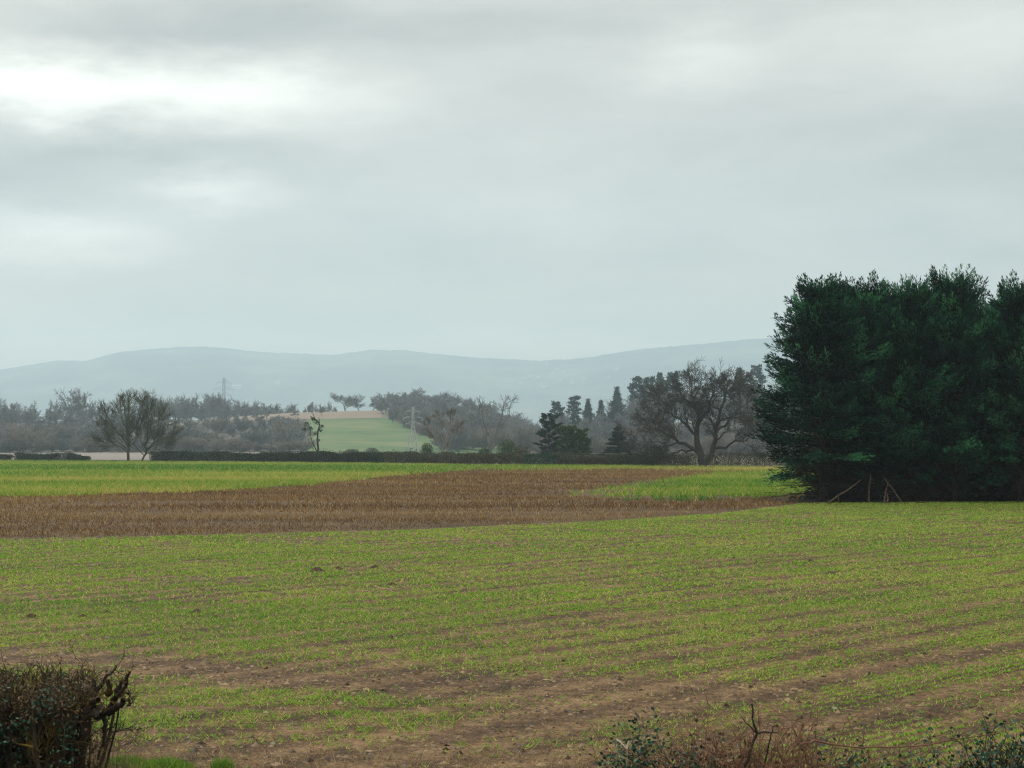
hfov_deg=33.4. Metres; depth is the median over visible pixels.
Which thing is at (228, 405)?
bare tree
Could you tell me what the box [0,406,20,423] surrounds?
bare tree
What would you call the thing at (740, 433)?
bare shrub
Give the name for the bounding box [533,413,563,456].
pine tree
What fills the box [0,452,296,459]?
pale field
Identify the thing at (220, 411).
bare tree
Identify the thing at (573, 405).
pine tree
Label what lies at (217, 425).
bare shrub
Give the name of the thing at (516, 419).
bare tree
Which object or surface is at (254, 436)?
bare shrub
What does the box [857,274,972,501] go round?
cypress tree
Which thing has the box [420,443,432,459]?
shrub
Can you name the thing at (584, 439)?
evergreen bush
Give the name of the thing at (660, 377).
fir tree
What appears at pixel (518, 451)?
shrub
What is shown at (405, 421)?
bare shrub
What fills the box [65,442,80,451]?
bare shrub
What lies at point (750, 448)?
bare shrub
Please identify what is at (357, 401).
bare tree
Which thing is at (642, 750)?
ivy bush
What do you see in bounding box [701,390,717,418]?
bare tree
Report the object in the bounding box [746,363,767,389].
pine tree
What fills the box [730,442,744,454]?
bare shrub
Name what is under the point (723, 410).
bare tree
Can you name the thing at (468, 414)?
bare tree
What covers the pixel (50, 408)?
bare tree
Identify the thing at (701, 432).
bare shrub
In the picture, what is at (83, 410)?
bare tree
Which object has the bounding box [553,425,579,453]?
evergreen bush
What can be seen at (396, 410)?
bare tree
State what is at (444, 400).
bare tree
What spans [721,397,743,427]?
bare tree
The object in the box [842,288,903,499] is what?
cypress tree
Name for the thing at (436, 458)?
hedge
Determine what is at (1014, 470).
cypress tree
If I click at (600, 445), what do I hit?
bare shrub
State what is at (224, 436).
bare shrub
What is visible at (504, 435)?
bare shrub
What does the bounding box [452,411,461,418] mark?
bare tree
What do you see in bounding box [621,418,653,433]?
bare shrub
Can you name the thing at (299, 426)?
bare shrub
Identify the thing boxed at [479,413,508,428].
bare tree
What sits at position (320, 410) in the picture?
bare tree
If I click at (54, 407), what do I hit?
bare tree
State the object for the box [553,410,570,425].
bare tree
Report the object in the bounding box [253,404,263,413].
bare tree
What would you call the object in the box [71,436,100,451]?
bare shrub
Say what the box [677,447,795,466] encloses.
scrub hedge
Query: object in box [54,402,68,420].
bare tree
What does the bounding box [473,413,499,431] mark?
bare tree
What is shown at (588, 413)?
fir tree
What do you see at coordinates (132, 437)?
bare shrub
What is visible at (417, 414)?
bare shrub
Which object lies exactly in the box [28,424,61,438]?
bare shrub
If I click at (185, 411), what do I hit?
bare tree
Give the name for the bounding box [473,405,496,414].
bare tree
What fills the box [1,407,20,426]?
bare tree
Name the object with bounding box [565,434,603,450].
bare shrub
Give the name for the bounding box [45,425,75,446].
bare shrub
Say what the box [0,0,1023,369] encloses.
sky
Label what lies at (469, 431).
bare shrub
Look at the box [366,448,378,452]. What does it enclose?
shrub
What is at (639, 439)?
bare shrub
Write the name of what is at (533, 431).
bare shrub
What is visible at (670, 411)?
bare tree
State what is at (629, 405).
bare tree
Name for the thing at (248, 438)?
bare shrub
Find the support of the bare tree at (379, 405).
on the ground at (384, 415)
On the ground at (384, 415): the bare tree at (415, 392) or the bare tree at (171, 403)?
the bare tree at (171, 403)
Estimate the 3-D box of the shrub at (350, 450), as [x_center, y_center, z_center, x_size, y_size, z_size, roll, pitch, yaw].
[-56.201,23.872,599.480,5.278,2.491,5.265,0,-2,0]
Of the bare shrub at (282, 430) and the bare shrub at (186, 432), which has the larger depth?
the bare shrub at (282, 430)
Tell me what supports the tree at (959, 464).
on the needle litter at (879, 500)
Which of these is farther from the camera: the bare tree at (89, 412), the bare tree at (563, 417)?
the bare tree at (89, 412)
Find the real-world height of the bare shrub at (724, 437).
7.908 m
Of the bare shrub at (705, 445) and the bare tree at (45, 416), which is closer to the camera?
the bare shrub at (705, 445)
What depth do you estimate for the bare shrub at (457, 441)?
700.96 m
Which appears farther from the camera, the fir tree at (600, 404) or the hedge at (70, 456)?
the fir tree at (600, 404)
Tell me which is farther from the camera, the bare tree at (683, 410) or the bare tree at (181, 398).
the bare tree at (181, 398)
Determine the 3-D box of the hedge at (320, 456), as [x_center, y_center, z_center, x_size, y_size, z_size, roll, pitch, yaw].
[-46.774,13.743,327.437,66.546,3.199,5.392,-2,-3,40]
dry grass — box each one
[48,725,152,767]
[88,732,1023,767]
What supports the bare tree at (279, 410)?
on the ground at (384, 415)
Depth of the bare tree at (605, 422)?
747.67 m
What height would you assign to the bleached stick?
1.212 m
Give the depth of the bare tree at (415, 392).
1175.53 m
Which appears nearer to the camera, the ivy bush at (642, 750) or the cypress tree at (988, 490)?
the ivy bush at (642, 750)
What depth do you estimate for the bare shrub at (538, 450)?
591.94 m
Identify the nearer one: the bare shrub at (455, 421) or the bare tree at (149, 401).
the bare shrub at (455, 421)
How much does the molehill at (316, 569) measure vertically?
0.176 m
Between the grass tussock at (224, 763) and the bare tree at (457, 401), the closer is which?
the grass tussock at (224, 763)
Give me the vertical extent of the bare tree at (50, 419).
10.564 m
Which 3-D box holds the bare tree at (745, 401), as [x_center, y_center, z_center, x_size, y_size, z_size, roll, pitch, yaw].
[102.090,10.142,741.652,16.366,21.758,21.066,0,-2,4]
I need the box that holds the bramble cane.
[796,733,999,767]
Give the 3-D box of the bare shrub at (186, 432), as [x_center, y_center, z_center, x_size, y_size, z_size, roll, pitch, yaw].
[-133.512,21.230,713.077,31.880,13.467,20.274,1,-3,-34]
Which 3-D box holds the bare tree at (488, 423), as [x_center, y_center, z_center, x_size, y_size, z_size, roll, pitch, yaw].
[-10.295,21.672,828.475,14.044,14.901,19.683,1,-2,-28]
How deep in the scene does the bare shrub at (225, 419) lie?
868.56 m
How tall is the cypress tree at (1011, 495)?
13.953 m
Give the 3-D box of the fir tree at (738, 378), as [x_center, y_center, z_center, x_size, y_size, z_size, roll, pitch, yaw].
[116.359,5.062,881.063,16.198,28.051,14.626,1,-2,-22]
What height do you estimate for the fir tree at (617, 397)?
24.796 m
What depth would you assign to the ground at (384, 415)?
450.96 m
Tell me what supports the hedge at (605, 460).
on the ground at (384, 415)
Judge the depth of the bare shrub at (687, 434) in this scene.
679.78 m
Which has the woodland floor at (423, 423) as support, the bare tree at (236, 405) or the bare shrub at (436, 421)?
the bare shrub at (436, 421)
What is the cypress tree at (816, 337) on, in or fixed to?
on the crop field at (434, 736)
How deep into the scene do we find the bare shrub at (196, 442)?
695.55 m
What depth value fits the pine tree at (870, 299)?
101.22 m
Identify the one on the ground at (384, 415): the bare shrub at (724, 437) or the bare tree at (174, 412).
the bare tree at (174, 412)
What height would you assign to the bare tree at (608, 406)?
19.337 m
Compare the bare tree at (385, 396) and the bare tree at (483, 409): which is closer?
the bare tree at (483, 409)
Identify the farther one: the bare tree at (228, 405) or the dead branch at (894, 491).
the bare tree at (228, 405)
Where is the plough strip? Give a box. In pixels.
[229,410,381,421]
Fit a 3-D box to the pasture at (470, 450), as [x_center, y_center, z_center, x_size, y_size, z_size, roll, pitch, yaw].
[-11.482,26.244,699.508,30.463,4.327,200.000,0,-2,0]
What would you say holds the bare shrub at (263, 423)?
on the woodland floor at (237, 434)
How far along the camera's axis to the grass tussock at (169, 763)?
17.43 m
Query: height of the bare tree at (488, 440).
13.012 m
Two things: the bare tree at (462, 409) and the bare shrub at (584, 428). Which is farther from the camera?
the bare tree at (462, 409)
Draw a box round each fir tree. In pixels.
[580,398,596,429]
[594,400,608,430]
[606,386,627,428]
[651,372,673,423]
[727,367,750,411]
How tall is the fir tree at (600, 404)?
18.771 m
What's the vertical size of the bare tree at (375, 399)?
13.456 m
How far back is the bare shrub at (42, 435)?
758.10 m
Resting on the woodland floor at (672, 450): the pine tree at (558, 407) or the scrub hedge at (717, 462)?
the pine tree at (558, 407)
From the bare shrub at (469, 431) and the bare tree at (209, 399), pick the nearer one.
the bare shrub at (469, 431)
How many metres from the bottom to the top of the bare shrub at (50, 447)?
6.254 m
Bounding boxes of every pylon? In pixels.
[216,379,231,401]
[403,407,422,451]
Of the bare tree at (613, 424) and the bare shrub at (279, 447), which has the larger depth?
the bare tree at (613, 424)
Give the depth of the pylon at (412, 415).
654.62 m
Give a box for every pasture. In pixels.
[308,418,454,451]
[455,446,516,453]
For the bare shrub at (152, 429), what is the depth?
816.09 m
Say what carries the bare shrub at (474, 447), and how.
on the pasture at (470, 450)
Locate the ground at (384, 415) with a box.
[1,411,783,538]
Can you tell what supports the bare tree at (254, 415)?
on the woodland floor at (237, 434)
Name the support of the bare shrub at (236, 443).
on the woodland floor at (237, 434)
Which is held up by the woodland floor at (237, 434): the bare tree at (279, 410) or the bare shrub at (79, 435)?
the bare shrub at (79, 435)
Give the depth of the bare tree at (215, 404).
1010.94 m
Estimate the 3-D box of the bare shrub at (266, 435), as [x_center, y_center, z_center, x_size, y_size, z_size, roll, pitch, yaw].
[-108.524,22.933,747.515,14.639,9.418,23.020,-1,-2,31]
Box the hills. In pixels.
[0,337,793,427]
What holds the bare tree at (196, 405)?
on the ground at (384, 415)
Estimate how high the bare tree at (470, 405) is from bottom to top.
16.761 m
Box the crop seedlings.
[0,501,1023,767]
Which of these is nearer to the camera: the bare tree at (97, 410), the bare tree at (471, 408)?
the bare tree at (471, 408)
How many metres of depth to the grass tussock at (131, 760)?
17.58 m
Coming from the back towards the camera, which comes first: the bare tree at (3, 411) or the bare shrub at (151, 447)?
the bare tree at (3, 411)
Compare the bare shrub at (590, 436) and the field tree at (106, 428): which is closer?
the field tree at (106, 428)
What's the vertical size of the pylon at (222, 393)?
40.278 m
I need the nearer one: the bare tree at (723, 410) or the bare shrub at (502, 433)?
the bare shrub at (502, 433)
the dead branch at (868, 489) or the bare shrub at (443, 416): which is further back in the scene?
the bare shrub at (443, 416)
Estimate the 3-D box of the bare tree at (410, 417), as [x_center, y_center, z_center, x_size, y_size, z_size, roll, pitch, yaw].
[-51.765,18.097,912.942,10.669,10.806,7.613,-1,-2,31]
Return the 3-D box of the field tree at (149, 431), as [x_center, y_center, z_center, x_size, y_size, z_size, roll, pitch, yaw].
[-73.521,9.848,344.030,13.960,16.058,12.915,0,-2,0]
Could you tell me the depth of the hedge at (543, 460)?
276.24 m
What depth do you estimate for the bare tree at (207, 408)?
1094.27 m
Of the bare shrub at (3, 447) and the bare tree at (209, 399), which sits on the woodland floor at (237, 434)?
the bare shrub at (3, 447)
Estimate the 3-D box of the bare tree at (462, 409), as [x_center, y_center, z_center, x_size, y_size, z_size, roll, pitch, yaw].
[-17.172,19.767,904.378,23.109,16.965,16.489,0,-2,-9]
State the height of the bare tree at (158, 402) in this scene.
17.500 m
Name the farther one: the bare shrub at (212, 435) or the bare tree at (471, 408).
the bare tree at (471, 408)
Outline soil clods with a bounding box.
[0,539,1023,767]
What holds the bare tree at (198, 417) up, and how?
on the woodland floor at (237, 434)
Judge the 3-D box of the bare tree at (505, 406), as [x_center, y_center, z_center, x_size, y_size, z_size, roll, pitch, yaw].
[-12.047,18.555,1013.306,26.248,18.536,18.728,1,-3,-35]
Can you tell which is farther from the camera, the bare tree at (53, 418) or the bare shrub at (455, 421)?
the bare shrub at (455, 421)
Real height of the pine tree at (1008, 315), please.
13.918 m
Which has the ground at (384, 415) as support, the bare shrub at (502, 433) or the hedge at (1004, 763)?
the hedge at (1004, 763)
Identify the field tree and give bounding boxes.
[88,387,157,460]
[112,395,184,460]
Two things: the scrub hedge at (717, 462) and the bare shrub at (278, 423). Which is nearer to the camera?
the scrub hedge at (717, 462)
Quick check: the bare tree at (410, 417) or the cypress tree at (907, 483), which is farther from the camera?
the bare tree at (410, 417)
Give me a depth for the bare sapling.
12.81 m
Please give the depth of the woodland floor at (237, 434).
794.96 m
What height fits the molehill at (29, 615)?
0.112 m
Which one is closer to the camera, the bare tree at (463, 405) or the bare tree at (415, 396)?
the bare tree at (463, 405)
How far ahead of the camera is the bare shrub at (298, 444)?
690.45 m
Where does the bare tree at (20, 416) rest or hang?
on the woodland floor at (237, 434)
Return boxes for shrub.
[0,422,22,440]
[0,422,49,451]
[0,439,13,452]
[9,421,31,436]
[18,419,40,433]
[19,428,53,440]
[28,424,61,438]
[29,439,48,451]
[31,420,88,443]
[41,439,60,451]
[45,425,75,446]
[62,422,116,441]
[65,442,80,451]
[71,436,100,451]
[83,416,100,430]
[104,439,134,451]
[117,433,149,441]
[137,441,156,451]
[140,421,164,438]
[154,435,180,450]
[163,419,211,441]
[170,437,194,450]
[177,435,217,451]
[190,426,219,444]
[197,438,209,450]
[202,439,224,450]
[203,428,227,444]
[206,416,233,431]
[207,413,235,431]
[213,435,247,451]
[214,438,229,450]
[223,425,236,434]
[227,415,251,432]
[238,431,257,445]
[241,426,275,444]
[241,430,263,443]
[251,424,261,431]
[255,418,270,429]
[261,427,306,445]
[261,443,281,450]
[270,420,293,443]
[272,419,283,426]
[274,443,287,451]
[275,438,306,450]
[282,417,296,427]
[283,421,314,439]
[287,436,321,451]
[345,449,358,452]
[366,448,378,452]
[401,407,429,422]
[402,409,425,421]
[402,418,418,427]
[408,420,423,429]
[416,424,437,434]
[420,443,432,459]
[424,409,447,418]
[428,413,448,428]
[430,425,459,448]
[440,414,472,427]
[441,422,473,451]
[460,428,474,446]
[463,425,512,449]
[467,425,480,448]
[478,447,489,458]
[490,423,523,446]
[493,424,527,449]
[497,439,516,460]
[504,426,536,450]
[510,423,536,449]
[512,445,530,462]
[527,416,561,445]
[531,442,544,453]
[533,422,565,443]
[533,434,556,450]
[565,422,593,437]
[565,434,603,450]
[587,421,615,439]
[588,432,620,453]
[591,436,619,453]
[607,430,651,452]
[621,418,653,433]
[625,426,647,439]
[643,430,660,442]
[655,436,675,452]
[661,425,690,441]
[679,425,704,440]
[679,436,688,449]
[685,435,708,453]
[690,430,733,453]
[699,418,722,439]
[704,431,732,443]
[705,434,733,453]
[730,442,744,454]
[732,437,761,454]
[733,425,747,439]
[742,439,764,452]
[755,434,771,451]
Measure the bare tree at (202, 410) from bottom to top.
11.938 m
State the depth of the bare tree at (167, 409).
1090.65 m
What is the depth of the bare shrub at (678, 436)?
677.40 m
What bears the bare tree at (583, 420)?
on the woodland floor at (672, 450)
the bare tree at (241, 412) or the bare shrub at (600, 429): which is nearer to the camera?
the bare shrub at (600, 429)
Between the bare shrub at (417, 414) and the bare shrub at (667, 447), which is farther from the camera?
the bare shrub at (417, 414)
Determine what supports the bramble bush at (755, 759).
on the ground at (384, 415)
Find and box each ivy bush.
[579,705,737,767]
[804,724,931,767]
[863,723,998,767]
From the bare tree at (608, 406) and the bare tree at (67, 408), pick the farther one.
the bare tree at (67, 408)
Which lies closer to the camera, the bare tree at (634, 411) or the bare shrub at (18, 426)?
the bare tree at (634, 411)
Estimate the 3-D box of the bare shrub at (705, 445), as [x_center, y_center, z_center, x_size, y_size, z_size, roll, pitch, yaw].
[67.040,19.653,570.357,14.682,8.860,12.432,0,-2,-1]
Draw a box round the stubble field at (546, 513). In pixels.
[0,467,818,538]
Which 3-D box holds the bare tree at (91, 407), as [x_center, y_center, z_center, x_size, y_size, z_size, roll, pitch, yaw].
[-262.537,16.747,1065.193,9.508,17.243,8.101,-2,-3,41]
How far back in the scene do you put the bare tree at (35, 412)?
1090.22 m
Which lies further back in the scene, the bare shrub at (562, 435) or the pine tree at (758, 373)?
the pine tree at (758, 373)
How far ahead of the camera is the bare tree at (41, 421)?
902.56 m
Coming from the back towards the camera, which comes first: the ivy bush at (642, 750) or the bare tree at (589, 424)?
the bare tree at (589, 424)
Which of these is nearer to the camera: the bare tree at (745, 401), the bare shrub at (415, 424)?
the bare tree at (745, 401)
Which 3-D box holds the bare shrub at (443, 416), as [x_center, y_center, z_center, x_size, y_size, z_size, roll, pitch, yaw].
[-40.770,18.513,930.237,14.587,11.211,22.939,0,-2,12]
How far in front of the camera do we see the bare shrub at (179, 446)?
692.10 m
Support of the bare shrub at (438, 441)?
on the pasture at (364, 434)
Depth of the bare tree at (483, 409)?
931.24 m
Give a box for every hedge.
[0,452,12,459]
[0,636,149,767]
[13,451,62,460]
[62,451,90,460]
[149,447,388,463]
[382,447,529,464]
[523,448,556,465]
[553,449,691,465]
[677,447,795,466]
[916,707,1023,767]
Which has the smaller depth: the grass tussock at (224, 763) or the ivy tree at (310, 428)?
the grass tussock at (224, 763)
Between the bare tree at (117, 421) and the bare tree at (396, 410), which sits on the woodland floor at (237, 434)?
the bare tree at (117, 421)
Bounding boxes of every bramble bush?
[583,685,891,767]
[751,732,1013,767]
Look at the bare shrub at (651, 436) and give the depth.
660.25 m
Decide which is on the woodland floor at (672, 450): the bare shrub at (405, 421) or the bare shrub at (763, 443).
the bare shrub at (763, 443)
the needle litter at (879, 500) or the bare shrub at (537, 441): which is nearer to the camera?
the needle litter at (879, 500)
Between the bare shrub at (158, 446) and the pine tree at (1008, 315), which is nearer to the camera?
the pine tree at (1008, 315)
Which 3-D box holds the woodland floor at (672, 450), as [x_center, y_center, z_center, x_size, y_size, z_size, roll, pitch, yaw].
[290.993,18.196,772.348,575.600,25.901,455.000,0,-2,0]
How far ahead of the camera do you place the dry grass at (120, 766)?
13.13 m
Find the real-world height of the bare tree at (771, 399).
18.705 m
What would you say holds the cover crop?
on the cover strip
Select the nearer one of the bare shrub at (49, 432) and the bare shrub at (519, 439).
the bare shrub at (519, 439)
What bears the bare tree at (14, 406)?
on the woodland floor
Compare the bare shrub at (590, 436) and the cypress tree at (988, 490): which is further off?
the bare shrub at (590, 436)
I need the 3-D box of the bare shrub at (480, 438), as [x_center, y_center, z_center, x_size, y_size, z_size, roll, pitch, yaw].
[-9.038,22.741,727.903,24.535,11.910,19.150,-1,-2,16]
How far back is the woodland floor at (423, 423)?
957.74 m
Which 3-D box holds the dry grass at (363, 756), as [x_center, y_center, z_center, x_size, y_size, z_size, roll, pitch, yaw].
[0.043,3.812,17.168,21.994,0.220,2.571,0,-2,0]
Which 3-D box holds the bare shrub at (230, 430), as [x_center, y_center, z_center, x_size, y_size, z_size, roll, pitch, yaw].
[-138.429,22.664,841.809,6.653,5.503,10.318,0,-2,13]
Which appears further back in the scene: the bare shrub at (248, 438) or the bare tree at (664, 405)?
the bare tree at (664, 405)
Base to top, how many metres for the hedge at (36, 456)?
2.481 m
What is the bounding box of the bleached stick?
[615,738,629,765]
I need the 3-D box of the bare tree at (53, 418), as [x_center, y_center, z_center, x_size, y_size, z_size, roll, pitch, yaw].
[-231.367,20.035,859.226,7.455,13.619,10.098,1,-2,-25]
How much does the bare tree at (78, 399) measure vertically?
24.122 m
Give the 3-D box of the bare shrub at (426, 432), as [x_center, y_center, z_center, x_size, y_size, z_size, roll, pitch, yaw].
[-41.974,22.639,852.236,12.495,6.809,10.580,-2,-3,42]
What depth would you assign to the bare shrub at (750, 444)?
580.85 m
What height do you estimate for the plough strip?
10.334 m
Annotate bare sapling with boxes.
[741,704,777,767]
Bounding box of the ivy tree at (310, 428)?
[301,414,323,450]
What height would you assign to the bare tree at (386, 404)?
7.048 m
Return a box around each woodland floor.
[3,420,305,451]
[388,413,498,443]
[522,416,984,455]
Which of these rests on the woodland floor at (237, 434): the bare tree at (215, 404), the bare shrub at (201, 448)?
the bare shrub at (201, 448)
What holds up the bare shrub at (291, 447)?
on the woodland floor at (237, 434)
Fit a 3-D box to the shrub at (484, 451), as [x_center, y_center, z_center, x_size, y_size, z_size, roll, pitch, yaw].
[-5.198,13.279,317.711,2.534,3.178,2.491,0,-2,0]
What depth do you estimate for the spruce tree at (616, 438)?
289.43 m
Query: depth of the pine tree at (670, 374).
871.37 m
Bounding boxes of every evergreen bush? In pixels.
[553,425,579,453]
[567,428,592,455]
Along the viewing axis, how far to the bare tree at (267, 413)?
977.19 m
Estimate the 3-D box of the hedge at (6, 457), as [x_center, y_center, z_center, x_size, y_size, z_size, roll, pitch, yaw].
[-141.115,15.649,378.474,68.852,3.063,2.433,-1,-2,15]
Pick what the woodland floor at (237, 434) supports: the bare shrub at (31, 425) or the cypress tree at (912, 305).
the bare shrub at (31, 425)
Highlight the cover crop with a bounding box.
[0,459,816,500]
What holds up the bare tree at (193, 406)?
on the ground at (384, 415)
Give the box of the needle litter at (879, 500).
[762,497,1018,501]
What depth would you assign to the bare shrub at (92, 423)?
882.85 m
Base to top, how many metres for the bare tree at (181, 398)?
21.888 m
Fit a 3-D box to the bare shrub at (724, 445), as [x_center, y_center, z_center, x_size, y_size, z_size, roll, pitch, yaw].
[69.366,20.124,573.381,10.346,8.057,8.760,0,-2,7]
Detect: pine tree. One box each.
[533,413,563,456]
[549,400,564,421]
[564,396,582,426]
[627,376,646,415]
[637,375,656,413]
[664,370,681,425]
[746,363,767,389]
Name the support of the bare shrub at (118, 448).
on the woodland floor at (237, 434)
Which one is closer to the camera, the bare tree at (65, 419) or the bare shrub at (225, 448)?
the bare shrub at (225, 448)
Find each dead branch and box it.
[827,479,861,503]
[868,474,871,502]
[884,478,902,502]
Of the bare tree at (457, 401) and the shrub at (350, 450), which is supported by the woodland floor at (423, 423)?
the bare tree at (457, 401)
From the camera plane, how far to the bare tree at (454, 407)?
1003.27 m
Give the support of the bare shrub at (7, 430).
on the woodland floor at (237, 434)
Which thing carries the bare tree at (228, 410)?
on the ground at (384, 415)
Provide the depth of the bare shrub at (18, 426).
802.03 m
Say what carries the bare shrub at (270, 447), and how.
on the woodland floor at (237, 434)
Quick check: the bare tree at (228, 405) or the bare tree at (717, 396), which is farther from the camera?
the bare tree at (228, 405)
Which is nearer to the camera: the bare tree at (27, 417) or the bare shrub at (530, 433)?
the bare shrub at (530, 433)
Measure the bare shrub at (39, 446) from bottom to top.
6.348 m
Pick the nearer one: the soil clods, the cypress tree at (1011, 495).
the soil clods
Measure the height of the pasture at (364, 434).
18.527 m
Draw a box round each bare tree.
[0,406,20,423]
[1,398,21,415]
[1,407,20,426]
[14,412,30,424]
[21,407,43,424]
[23,399,41,418]
[34,417,47,424]
[40,411,52,424]
[42,412,58,423]
[45,401,54,418]
[45,411,59,428]
[47,399,61,419]
[53,387,78,416]
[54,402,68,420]
[61,410,76,426]
[70,387,91,417]
[73,401,87,417]
[76,407,99,423]
[83,398,96,416]
[95,401,105,417]
[111,414,123,428]
[140,389,157,412]
[153,397,169,414]
[162,402,174,416]
[166,399,180,419]
[167,397,174,415]
[175,393,184,419]
[180,398,191,416]
[183,393,204,416]
[184,397,197,417]
[193,415,203,422]
[196,403,207,416]
[200,402,215,418]
[203,394,219,418]
[208,392,223,418]
[216,397,226,416]
[221,401,232,415]
[222,396,234,412]
[231,399,245,415]
[234,401,249,415]
[252,412,262,421]
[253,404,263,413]
[260,403,269,413]
[264,409,271,418]
[274,403,283,413]
[289,409,299,418]
[317,405,323,415]
[329,392,354,410]
[341,394,365,410]
[367,395,379,409]
[375,403,385,413]
[376,393,388,399]
[378,395,399,403]
[383,402,392,412]
[386,392,406,397]
[389,404,399,421]
[396,388,425,396]
[396,394,418,401]
[406,409,423,421]
[422,408,464,462]
[436,396,451,413]
[447,405,463,417]
[450,397,463,404]
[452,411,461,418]
[457,398,476,412]
[458,406,497,415]
[463,407,497,430]
[464,400,483,409]
[466,401,492,412]
[470,393,518,461]
[472,405,491,414]
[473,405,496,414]
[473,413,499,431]
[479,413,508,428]
[480,414,508,430]
[482,400,511,414]
[490,416,519,431]
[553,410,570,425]
[578,416,588,427]
[581,418,603,428]
[596,405,609,428]
[604,399,624,418]
[607,412,624,430]
[616,397,640,428]
[622,393,651,425]
[629,401,660,426]
[646,397,680,420]
[655,393,675,419]
[661,385,709,425]
[676,398,692,420]
[692,382,727,416]
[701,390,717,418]
[710,392,734,424]
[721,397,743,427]
[730,384,761,425]
[760,385,790,410]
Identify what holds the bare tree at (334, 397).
on the ground at (384, 415)
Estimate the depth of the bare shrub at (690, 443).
597.32 m
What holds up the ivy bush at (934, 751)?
on the ground at (384, 415)
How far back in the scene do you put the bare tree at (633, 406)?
754.37 m
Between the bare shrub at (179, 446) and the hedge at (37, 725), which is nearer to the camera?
the hedge at (37, 725)
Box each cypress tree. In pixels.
[744,271,913,502]
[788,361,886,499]
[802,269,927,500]
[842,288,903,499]
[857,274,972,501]
[859,326,957,499]
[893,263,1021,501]
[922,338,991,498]
[936,301,1023,499]
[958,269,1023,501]
[978,298,1023,499]
[1004,394,1023,498]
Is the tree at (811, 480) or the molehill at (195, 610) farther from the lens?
the tree at (811, 480)
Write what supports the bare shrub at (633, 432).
on the woodland floor at (672, 450)
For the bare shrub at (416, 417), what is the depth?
922.49 m
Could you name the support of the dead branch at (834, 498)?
on the crop field at (434, 736)
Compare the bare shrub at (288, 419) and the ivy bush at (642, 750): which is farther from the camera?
the bare shrub at (288, 419)
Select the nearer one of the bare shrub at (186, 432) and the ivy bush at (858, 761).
the ivy bush at (858, 761)
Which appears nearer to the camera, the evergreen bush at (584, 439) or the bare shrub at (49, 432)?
the evergreen bush at (584, 439)
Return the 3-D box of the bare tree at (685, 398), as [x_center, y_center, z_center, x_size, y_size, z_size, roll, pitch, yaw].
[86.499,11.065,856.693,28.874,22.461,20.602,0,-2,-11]
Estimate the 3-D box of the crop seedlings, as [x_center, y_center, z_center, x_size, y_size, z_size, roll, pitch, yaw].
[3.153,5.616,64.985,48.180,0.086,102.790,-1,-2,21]
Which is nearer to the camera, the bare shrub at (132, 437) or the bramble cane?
the bramble cane
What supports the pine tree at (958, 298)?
on the crop field at (434, 736)
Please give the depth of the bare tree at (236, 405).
1207.73 m
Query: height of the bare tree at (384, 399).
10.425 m
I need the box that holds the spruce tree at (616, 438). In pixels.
[602,426,632,464]
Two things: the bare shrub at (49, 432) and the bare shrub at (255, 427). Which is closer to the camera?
the bare shrub at (49, 432)
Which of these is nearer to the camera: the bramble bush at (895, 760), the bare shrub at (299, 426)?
the bramble bush at (895, 760)
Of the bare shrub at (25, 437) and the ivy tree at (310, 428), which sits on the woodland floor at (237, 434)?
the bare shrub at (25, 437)
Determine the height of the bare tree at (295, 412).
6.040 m
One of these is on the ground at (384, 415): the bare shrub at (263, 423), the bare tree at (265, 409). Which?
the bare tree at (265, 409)
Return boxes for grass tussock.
[95,751,148,767]
[127,754,208,767]
[209,753,236,767]
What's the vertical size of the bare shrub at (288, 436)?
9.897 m
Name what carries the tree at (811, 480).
on the needle litter at (879, 500)
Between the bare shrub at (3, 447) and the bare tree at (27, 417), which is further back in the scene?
the bare tree at (27, 417)
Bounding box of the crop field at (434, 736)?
[0,502,1023,767]
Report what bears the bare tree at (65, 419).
on the woodland floor at (237, 434)
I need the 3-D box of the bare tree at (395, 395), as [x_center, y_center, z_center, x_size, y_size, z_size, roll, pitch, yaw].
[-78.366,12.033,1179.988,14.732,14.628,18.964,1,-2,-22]
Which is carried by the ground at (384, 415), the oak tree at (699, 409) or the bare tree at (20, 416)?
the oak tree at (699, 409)
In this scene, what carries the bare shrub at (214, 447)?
on the woodland floor at (237, 434)
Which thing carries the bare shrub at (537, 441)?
on the woodland floor at (672, 450)
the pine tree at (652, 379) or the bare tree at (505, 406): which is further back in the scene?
the bare tree at (505, 406)
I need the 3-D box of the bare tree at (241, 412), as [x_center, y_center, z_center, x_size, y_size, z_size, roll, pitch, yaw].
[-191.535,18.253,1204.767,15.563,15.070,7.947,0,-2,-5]
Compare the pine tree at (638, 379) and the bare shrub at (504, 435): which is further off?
the pine tree at (638, 379)
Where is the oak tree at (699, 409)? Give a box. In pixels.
[615,358,790,466]
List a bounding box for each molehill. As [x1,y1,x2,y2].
[21,613,39,617]
[189,608,203,612]
[310,567,324,571]

